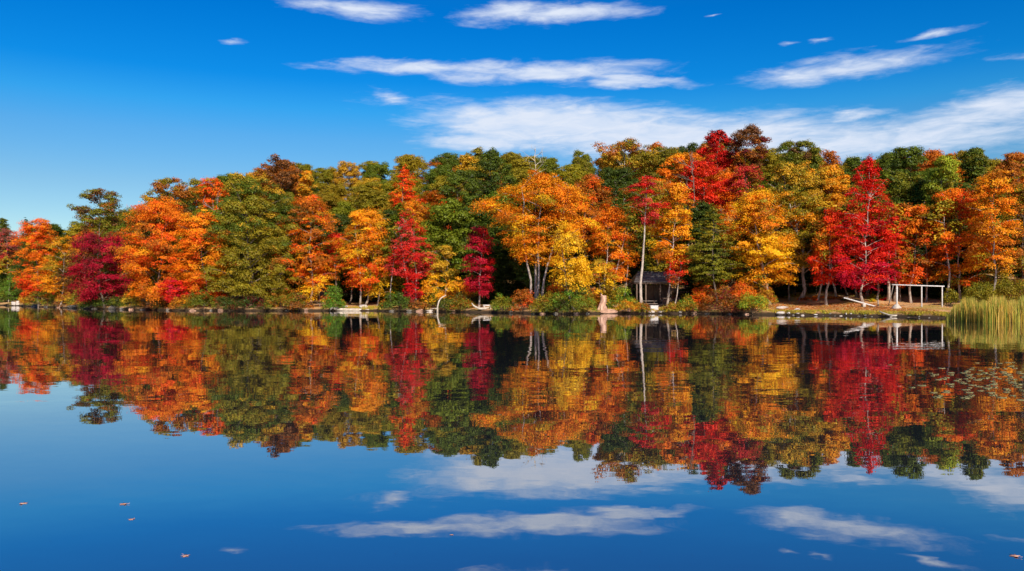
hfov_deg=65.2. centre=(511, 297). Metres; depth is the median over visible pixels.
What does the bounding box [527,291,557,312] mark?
shrub
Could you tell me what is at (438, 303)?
dead branch
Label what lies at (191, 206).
oak tree
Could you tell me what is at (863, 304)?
seesaw
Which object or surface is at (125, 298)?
shrub
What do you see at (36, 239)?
maple tree
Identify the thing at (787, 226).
slim tree
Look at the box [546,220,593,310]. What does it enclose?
maple tree
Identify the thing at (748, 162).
oak tree
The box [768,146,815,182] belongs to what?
oak tree
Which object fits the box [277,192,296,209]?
oak tree
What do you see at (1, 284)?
shrub
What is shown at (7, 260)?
slim tree
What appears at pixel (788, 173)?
oak tree
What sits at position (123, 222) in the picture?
oak tree
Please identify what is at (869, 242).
oak tree
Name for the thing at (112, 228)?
oak tree
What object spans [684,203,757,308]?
pine tree
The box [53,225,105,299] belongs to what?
maple tree
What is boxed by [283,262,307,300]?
hemlock tree
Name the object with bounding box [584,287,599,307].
shrub
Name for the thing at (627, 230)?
slim tree
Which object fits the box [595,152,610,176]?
oak tree
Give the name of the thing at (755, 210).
maple tree
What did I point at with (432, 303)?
shrub
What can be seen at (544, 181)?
maple tree
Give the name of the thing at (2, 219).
pine tree
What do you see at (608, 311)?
rock
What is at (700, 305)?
shrub
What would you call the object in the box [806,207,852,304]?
maple tree
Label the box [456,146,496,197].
oak tree
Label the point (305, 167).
oak tree
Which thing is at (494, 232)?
pine tree
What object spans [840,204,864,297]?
slim tree
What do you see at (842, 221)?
oak tree
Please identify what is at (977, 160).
oak tree
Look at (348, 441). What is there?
water
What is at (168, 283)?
shrub
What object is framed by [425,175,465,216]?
oak tree
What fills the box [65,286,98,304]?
shrub
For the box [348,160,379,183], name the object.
oak tree
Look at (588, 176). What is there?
oak tree
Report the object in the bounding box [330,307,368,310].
fallen log
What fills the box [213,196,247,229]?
oak tree
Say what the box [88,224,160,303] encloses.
oak tree
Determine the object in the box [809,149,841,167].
oak tree
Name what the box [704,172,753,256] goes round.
maple tree
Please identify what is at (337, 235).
maple tree
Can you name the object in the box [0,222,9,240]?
pine tree
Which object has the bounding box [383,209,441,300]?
maple tree
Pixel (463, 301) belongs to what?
shrub
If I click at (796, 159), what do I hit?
oak tree
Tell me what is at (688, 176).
bare tree
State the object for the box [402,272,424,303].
maple tree
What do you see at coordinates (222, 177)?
oak tree
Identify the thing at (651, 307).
storage box
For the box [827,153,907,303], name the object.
maple tree
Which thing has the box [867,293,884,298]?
shrub
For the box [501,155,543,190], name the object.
oak tree
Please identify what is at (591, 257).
oak tree
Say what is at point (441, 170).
oak tree
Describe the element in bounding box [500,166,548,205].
oak tree
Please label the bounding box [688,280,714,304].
shrub
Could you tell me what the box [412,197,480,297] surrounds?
oak tree
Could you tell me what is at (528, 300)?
shrub
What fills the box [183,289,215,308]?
shrub
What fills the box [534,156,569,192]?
oak tree
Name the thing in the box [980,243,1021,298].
hemlock tree
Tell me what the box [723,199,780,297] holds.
oak tree
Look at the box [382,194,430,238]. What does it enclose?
oak tree
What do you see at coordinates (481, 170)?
oak tree
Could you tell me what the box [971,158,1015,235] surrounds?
oak tree
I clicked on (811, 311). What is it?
grass
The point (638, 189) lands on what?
oak tree
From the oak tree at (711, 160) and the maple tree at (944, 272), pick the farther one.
the oak tree at (711, 160)
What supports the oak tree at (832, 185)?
on the ground at (904, 299)
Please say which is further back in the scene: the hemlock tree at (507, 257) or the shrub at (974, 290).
the hemlock tree at (507, 257)
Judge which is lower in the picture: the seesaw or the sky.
the seesaw
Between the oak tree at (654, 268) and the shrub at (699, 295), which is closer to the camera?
the shrub at (699, 295)
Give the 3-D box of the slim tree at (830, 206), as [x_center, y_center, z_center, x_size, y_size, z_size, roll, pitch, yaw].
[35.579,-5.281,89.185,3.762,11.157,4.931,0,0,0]
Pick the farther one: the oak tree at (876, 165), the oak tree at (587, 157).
the oak tree at (587, 157)
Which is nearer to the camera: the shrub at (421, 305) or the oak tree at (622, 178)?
the shrub at (421, 305)
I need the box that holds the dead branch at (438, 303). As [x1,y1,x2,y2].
[432,295,445,311]
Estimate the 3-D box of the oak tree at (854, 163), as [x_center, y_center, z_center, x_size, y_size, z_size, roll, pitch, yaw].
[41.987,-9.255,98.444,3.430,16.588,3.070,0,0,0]
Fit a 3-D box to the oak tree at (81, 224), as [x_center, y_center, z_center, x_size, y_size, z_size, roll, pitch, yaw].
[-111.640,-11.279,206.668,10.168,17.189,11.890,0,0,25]
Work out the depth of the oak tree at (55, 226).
221.82 m
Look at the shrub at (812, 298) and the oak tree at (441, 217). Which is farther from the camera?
the oak tree at (441, 217)
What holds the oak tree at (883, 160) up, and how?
on the ground at (904, 299)
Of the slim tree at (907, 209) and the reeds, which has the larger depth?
the slim tree at (907, 209)
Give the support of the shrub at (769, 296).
on the ground at (904, 299)
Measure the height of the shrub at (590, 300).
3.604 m
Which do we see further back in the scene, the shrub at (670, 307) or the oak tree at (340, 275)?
the oak tree at (340, 275)
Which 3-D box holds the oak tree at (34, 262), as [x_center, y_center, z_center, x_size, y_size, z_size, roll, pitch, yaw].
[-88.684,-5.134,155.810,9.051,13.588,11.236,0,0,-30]
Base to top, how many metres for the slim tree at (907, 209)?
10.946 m
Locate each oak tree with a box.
[0,235,26,300]
[13,241,53,298]
[30,236,78,302]
[31,223,67,238]
[61,223,91,236]
[63,231,98,287]
[67,221,85,235]
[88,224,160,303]
[89,215,119,234]
[94,225,138,295]
[113,212,152,298]
[118,206,134,218]
[134,218,185,290]
[139,176,197,214]
[163,207,206,291]
[164,208,238,292]
[177,194,213,211]
[185,177,210,210]
[199,171,307,305]
[206,172,243,212]
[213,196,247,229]
[226,212,261,230]
[242,167,280,216]
[252,152,308,193]
[258,193,303,302]
[272,159,298,202]
[274,206,330,301]
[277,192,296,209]
[281,174,318,198]
[286,209,336,297]
[294,162,315,194]
[296,170,318,195]
[309,167,336,191]
[311,192,338,214]
[317,182,349,224]
[317,213,368,297]
[320,166,348,189]
[331,160,361,199]
[331,201,355,222]
[331,227,366,293]
[345,176,384,211]
[346,179,389,217]
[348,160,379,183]
[353,162,395,198]
[355,208,422,287]
[375,173,424,208]
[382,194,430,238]
[388,154,422,196]
[389,154,429,203]
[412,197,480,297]
[418,156,454,183]
[421,163,458,206]
[422,152,461,185]
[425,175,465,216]
[437,169,482,212]
[438,201,499,300]
[453,154,479,183]
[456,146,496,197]
[462,146,517,229]
[462,160,493,192]
[464,177,504,202]
[478,189,527,266]
[488,151,522,184]
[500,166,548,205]
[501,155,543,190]
[506,201,569,295]
[515,188,561,254]
[528,201,601,291]
[533,159,562,201]
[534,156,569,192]
[549,164,590,215]
[568,149,597,181]
[568,155,594,192]
[570,173,618,265]
[585,196,649,299]
[588,166,640,286]
[590,137,665,280]
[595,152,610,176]
[598,149,644,200]
[620,188,691,288]
[621,177,661,251]
[628,153,672,181]
[634,141,663,172]
[638,146,687,188]
[643,179,686,262]
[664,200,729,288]
[670,142,700,180]
[680,142,734,209]
[699,141,743,207]
[723,123,771,172]
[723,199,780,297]
[726,153,749,199]
[734,148,771,189]
[740,147,782,195]
[759,160,832,300]
[766,170,820,275]
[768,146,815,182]
[772,139,824,201]
[786,149,826,168]
[804,164,855,287]
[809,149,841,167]
[817,168,852,196]
[827,163,863,192]
[828,190,868,262]
[839,184,903,294]
[843,155,866,186]
[863,155,908,192]
[871,151,912,224]
[882,145,936,284]
[902,178,958,272]
[906,166,939,206]
[907,149,944,180]
[921,155,961,268]
[923,182,1002,287]
[949,150,986,181]
[955,185,1023,269]
[958,147,992,184]
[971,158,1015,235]
[1007,192,1023,278]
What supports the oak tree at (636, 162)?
on the ground at (904, 299)
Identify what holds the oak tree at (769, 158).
on the ground at (904, 299)
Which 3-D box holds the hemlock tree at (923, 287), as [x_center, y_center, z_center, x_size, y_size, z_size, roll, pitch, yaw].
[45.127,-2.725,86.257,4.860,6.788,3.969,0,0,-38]
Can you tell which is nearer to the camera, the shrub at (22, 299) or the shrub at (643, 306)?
the shrub at (643, 306)
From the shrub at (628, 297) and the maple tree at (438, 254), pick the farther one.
the maple tree at (438, 254)
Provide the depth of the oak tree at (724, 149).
152.56 m
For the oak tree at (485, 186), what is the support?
on the ground at (904, 299)
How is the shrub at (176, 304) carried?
on the ground at (904, 299)
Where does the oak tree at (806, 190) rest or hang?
on the ground at (904, 299)
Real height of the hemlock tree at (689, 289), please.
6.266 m
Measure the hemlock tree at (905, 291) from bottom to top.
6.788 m
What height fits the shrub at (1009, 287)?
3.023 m
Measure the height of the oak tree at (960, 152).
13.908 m
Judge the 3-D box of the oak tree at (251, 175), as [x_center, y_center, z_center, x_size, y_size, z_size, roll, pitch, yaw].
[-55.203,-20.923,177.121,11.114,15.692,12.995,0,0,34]
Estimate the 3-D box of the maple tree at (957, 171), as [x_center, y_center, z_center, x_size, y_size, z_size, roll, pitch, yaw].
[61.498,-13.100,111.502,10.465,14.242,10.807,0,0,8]
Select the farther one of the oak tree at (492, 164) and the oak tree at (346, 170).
the oak tree at (346, 170)
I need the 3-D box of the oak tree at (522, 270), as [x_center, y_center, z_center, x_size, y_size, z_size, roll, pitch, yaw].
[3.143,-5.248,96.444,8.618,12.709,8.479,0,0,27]
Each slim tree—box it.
[0,255,12,301]
[334,228,362,303]
[380,224,407,295]
[613,215,642,300]
[776,208,812,300]
[804,206,834,300]
[814,200,845,296]
[833,202,857,295]
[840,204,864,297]
[856,205,894,298]
[871,202,910,301]
[884,202,919,301]
[902,200,939,301]
[916,197,967,301]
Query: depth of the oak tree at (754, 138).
118.05 m
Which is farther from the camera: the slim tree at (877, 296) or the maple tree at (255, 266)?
the maple tree at (255, 266)
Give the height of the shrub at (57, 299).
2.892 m
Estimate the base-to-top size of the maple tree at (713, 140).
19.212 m
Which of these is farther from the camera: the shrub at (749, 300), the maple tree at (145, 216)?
the maple tree at (145, 216)
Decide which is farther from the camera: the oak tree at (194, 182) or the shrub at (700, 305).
the oak tree at (194, 182)
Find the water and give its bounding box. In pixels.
[0,305,1023,570]
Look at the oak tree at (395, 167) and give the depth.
177.06 m
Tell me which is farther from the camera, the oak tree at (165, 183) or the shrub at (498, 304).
the oak tree at (165, 183)
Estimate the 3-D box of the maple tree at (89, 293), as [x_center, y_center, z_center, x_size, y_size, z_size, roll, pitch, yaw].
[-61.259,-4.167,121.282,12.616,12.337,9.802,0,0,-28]
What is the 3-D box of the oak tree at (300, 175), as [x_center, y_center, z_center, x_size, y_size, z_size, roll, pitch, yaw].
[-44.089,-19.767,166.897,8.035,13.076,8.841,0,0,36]
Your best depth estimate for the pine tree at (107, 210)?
139.95 m
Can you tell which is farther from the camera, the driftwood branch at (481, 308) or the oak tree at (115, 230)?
the oak tree at (115, 230)
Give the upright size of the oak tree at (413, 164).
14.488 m
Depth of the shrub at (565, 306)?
83.25 m
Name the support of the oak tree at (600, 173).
on the ground at (904, 299)
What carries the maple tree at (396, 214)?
on the ground at (904, 299)
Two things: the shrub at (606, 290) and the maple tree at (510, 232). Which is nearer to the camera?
the shrub at (606, 290)
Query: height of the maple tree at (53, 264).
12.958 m
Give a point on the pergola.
(896, 306)
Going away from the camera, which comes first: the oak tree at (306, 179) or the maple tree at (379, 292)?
the maple tree at (379, 292)
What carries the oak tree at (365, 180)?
on the ground at (904, 299)
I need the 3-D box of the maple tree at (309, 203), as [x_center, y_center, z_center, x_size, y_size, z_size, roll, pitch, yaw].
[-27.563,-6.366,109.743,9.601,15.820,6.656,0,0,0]
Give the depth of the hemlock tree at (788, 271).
97.08 m
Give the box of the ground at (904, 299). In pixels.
[0,209,1017,317]
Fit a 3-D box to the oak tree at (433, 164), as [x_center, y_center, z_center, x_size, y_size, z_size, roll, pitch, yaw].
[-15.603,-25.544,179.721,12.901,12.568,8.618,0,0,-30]
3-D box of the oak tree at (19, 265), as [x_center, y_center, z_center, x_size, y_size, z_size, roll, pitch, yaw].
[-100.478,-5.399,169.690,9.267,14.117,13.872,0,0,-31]
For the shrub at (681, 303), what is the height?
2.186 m
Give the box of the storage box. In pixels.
[649,305,658,309]
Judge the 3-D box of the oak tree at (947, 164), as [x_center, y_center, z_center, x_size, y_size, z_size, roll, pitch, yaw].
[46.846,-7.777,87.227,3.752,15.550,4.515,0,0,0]
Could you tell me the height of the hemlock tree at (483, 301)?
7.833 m
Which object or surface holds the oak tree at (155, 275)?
on the ground at (904, 299)
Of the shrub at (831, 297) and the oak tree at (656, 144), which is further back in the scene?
the oak tree at (656, 144)
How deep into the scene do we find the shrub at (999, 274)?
77.70 m
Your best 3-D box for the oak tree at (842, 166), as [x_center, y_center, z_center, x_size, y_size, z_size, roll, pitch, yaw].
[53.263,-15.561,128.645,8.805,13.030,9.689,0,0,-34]
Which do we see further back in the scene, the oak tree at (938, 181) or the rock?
the oak tree at (938, 181)
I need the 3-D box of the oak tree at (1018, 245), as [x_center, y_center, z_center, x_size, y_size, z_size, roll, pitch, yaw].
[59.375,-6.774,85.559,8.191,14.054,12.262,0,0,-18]
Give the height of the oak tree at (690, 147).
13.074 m
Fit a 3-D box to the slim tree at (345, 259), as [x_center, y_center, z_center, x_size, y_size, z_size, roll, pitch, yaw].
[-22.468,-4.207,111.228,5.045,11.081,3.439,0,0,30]
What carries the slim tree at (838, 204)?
on the ground at (904, 299)
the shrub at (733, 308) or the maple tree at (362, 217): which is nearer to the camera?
the shrub at (733, 308)
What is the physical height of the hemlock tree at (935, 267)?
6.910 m
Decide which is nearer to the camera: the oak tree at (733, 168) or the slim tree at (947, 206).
the slim tree at (947, 206)
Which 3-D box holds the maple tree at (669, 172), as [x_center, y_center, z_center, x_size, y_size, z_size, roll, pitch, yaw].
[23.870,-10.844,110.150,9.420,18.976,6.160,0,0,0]
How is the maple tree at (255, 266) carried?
on the ground at (904, 299)
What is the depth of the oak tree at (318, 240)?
117.28 m
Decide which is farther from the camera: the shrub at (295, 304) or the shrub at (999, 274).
the shrub at (295, 304)
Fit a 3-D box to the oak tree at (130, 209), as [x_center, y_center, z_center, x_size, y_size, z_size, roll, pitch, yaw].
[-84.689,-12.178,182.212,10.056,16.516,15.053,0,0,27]
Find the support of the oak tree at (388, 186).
on the ground at (904, 299)
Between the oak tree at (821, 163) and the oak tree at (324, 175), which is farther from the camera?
the oak tree at (324, 175)
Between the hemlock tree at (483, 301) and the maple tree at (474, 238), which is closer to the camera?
the maple tree at (474, 238)
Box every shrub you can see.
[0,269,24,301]
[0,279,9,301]
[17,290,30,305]
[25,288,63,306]
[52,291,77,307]
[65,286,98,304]
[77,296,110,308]
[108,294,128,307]
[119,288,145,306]
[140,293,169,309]
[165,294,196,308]
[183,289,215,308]
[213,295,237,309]
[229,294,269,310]
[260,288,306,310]
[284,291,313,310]
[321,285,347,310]
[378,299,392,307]
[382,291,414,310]
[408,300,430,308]
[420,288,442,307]
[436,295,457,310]
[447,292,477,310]
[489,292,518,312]
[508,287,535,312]
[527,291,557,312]
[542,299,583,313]
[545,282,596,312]
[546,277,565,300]
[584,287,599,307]
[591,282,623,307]
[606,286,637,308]
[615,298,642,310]
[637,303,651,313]
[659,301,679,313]
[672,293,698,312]
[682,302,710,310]
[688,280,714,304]
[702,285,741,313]
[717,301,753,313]
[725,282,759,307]
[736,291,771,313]
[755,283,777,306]
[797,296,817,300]
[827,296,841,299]
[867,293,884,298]
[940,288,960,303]
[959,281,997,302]
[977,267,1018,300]
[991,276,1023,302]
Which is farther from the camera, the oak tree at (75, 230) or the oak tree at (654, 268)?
the oak tree at (75, 230)
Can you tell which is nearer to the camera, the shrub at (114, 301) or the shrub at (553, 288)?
the shrub at (553, 288)
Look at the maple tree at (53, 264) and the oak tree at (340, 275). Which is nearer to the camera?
the oak tree at (340, 275)
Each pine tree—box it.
[0,217,10,235]
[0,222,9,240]
[7,256,20,300]
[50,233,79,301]
[51,228,64,237]
[67,187,128,299]
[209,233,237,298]
[475,206,513,297]
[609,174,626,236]
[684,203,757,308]
[741,162,770,194]
[879,167,907,262]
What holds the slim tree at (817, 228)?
on the ground at (904, 299)
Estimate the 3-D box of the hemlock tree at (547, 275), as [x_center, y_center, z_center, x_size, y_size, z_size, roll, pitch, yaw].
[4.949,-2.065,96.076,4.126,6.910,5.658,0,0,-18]
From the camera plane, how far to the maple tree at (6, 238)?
178.30 m
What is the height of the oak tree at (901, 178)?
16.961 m
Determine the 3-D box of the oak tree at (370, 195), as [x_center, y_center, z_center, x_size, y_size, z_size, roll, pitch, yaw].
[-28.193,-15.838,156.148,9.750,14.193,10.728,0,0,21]
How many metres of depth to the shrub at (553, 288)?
87.62 m
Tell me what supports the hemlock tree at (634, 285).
on the ground at (904, 299)
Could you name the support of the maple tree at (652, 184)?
on the ground at (904, 299)
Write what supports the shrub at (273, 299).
on the ground at (904, 299)
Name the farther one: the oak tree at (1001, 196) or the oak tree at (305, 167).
the oak tree at (305, 167)
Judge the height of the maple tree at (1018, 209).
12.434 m
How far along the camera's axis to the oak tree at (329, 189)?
161.98 m
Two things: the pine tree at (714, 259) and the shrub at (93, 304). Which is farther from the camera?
the shrub at (93, 304)
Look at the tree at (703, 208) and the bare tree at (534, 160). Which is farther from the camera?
the bare tree at (534, 160)
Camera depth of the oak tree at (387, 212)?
116.51 m
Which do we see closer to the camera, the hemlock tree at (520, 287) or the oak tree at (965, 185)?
the oak tree at (965, 185)
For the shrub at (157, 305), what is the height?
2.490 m
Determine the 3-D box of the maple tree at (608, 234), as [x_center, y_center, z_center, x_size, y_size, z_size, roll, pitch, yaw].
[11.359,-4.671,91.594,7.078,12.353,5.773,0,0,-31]
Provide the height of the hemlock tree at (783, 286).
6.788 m
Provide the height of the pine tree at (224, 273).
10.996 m
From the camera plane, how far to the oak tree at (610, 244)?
102.27 m
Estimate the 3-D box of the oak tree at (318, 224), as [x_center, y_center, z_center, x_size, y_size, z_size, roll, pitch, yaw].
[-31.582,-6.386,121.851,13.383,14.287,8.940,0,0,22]
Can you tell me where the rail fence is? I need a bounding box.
[794,284,858,295]
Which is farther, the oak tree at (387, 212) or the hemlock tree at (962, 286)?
the oak tree at (387, 212)
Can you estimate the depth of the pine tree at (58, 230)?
207.60 m
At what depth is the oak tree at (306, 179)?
150.71 m
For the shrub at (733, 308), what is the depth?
82.97 m
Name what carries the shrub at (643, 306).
on the ground at (904, 299)
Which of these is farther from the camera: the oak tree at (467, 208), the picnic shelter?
the oak tree at (467, 208)
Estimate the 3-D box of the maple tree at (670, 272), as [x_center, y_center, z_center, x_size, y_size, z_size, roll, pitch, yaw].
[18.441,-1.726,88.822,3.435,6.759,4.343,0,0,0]
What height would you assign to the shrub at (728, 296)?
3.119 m
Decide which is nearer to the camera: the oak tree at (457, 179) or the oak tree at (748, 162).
the oak tree at (457, 179)
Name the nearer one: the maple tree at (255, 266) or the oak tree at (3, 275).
the maple tree at (255, 266)
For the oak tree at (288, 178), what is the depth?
162.37 m
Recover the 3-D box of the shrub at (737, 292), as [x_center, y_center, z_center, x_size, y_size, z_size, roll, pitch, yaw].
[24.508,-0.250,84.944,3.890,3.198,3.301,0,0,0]
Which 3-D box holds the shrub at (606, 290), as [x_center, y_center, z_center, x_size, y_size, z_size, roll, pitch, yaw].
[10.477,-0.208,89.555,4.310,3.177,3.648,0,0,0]
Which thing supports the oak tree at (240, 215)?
on the ground at (904, 299)
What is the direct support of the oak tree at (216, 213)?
on the ground at (904, 299)
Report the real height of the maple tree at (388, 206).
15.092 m
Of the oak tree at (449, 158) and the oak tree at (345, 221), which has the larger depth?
the oak tree at (449, 158)
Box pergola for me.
[888,284,944,308]
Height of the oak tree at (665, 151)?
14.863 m
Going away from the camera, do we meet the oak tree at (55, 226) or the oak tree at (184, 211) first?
the oak tree at (184, 211)
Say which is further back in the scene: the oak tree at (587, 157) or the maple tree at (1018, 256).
the oak tree at (587, 157)
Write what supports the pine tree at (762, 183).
on the ground at (904, 299)
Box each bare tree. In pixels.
[521,148,545,173]
[671,153,694,247]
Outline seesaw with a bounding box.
[843,297,874,306]
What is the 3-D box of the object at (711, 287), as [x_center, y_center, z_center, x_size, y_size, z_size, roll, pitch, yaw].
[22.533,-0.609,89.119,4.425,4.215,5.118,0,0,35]
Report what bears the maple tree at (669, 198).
on the ground at (904, 299)
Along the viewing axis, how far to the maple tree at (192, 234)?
107.19 m
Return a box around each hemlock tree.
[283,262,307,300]
[337,266,363,301]
[359,258,381,302]
[375,265,407,301]
[468,250,508,304]
[489,250,523,300]
[509,254,540,301]
[539,255,568,298]
[623,248,651,301]
[671,253,696,301]
[682,263,713,304]
[713,250,754,301]
[757,249,792,298]
[775,246,799,289]
[792,238,825,293]
[808,256,837,285]
[821,255,854,293]
[854,250,898,294]
[884,248,922,294]
[906,234,940,290]
[911,243,945,298]
[925,242,967,297]
[942,239,993,297]
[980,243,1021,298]
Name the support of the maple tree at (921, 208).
on the ground at (904, 299)
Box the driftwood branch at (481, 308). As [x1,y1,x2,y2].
[471,303,489,309]
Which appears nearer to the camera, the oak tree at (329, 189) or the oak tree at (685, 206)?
the oak tree at (685, 206)
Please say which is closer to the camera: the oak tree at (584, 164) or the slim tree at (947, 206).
the slim tree at (947, 206)
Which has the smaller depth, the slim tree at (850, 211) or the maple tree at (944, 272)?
the maple tree at (944, 272)
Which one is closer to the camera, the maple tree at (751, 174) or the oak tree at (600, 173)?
the maple tree at (751, 174)
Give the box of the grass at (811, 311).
[322,305,949,315]
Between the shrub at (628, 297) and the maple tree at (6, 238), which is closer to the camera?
the shrub at (628, 297)
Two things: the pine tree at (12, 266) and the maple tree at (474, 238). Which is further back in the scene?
the pine tree at (12, 266)
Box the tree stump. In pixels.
[597,294,606,310]
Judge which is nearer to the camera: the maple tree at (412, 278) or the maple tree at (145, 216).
the maple tree at (412, 278)
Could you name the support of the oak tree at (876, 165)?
on the ground at (904, 299)
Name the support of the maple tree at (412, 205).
on the ground at (904, 299)
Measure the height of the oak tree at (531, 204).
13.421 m
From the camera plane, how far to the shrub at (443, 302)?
96.75 m
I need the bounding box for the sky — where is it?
[0,0,1023,236]
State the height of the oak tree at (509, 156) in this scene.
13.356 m
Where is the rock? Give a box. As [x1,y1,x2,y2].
[600,309,617,313]
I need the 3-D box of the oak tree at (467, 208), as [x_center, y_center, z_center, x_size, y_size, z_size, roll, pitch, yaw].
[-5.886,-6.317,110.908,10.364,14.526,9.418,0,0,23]
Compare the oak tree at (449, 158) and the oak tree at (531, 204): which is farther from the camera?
the oak tree at (449, 158)
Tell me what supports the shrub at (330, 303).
on the ground at (904, 299)
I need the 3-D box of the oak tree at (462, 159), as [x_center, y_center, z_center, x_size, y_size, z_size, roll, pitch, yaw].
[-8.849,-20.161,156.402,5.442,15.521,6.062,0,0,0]
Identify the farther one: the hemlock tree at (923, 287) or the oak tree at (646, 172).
the oak tree at (646, 172)
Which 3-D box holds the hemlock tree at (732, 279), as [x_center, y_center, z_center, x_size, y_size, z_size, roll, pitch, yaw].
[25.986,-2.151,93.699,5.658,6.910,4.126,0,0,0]
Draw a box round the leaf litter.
[311,301,951,314]
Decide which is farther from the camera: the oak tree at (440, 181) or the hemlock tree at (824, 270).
the oak tree at (440, 181)
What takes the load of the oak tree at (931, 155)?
on the ground at (904, 299)
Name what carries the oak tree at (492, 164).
on the ground at (904, 299)
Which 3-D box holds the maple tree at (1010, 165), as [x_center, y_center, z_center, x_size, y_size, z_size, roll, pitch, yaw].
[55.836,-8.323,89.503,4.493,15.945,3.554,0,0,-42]
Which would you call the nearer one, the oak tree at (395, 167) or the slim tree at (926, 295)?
the slim tree at (926, 295)
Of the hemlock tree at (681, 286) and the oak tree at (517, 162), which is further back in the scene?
the oak tree at (517, 162)
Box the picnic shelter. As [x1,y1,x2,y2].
[628,272,679,305]
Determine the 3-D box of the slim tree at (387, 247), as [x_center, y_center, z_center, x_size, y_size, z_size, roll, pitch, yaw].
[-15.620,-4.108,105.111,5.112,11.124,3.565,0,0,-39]
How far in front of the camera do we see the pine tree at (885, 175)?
105.17 m
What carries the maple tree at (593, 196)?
on the ground at (904, 299)
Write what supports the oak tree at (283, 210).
on the ground at (904, 299)
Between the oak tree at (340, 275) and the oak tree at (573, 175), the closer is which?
the oak tree at (340, 275)
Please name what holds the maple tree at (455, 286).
on the ground at (904, 299)
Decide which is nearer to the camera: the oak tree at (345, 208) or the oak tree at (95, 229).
the oak tree at (345, 208)
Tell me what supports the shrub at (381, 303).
on the ground at (904, 299)
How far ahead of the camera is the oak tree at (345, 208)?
143.86 m
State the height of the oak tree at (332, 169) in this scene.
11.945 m
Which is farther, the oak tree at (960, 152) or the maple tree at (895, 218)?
the oak tree at (960, 152)
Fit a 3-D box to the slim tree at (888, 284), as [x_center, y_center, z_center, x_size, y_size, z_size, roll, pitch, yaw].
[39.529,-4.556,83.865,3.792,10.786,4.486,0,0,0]
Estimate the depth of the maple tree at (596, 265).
87.11 m
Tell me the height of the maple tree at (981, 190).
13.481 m
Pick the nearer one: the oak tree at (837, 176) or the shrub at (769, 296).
the shrub at (769, 296)
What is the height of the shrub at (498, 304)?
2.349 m
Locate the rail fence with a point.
(816, 287)
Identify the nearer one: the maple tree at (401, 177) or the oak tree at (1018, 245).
the oak tree at (1018, 245)
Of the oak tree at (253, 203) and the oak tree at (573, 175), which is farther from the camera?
the oak tree at (573, 175)
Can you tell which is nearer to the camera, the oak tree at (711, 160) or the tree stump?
the tree stump
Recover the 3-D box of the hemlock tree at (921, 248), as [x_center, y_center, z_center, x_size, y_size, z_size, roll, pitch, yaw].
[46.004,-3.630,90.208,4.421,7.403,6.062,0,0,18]
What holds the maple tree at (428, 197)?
on the ground at (904, 299)
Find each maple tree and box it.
[0,228,21,301]
[8,218,64,306]
[30,235,87,305]
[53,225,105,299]
[60,229,143,307]
[106,196,198,304]
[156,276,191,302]
[170,209,234,305]
[192,175,229,211]
[237,228,291,302]
[251,253,307,301]
[278,192,343,304]
[294,275,335,306]
[323,232,346,303]
[329,205,391,304]
[355,254,403,305]
[374,201,430,297]
[379,190,397,253]
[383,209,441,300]
[388,165,427,207]
[398,199,427,236]
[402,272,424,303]
[413,187,466,236]
[415,279,439,307]
[416,230,447,293]
[422,244,459,306]
[432,276,478,301]
[461,225,497,306]
[469,169,601,305]
[488,207,533,287]
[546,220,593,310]
[571,177,617,292]
[576,257,622,293]
[583,204,641,306]
[617,175,671,303]
[644,181,694,305]
[652,152,710,245]
[663,253,693,306]
[677,175,704,224]
[680,159,735,275]
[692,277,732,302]
[695,129,740,246]
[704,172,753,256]
[721,186,800,304]
[723,164,765,289]
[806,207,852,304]
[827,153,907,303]
[874,216,917,301]
[890,202,940,302]
[926,184,1000,302]
[928,153,972,223]
[956,168,1023,290]
[990,151,1023,279]
[997,183,1023,293]
[1012,218,1023,276]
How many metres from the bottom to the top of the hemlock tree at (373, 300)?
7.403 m
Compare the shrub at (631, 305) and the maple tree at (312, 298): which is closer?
the shrub at (631, 305)
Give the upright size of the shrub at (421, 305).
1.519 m
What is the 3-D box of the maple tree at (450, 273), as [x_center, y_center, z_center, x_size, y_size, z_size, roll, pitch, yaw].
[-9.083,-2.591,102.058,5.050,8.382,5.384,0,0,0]
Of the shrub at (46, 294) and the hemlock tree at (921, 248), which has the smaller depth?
the hemlock tree at (921, 248)
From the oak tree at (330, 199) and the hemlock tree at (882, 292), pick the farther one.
the oak tree at (330, 199)
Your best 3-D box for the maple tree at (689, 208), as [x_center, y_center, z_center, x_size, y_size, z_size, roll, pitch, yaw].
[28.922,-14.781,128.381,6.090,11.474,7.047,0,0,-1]
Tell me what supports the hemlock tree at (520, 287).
on the ground at (904, 299)
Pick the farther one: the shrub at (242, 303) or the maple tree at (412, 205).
the maple tree at (412, 205)
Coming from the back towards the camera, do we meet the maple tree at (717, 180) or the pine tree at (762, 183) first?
the pine tree at (762, 183)
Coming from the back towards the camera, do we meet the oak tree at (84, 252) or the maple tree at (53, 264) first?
the oak tree at (84, 252)
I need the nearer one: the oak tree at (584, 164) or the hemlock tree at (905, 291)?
the hemlock tree at (905, 291)
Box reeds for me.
[945,294,1023,322]
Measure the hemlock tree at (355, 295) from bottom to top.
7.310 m
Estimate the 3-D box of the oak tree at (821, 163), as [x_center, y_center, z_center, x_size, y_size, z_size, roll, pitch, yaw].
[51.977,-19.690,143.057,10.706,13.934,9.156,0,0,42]
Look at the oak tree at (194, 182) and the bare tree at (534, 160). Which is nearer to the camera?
the bare tree at (534, 160)
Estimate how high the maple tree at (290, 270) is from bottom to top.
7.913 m
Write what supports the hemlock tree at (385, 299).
on the ground at (904, 299)
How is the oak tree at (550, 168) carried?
on the ground at (904, 299)
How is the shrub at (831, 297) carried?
on the ground at (904, 299)

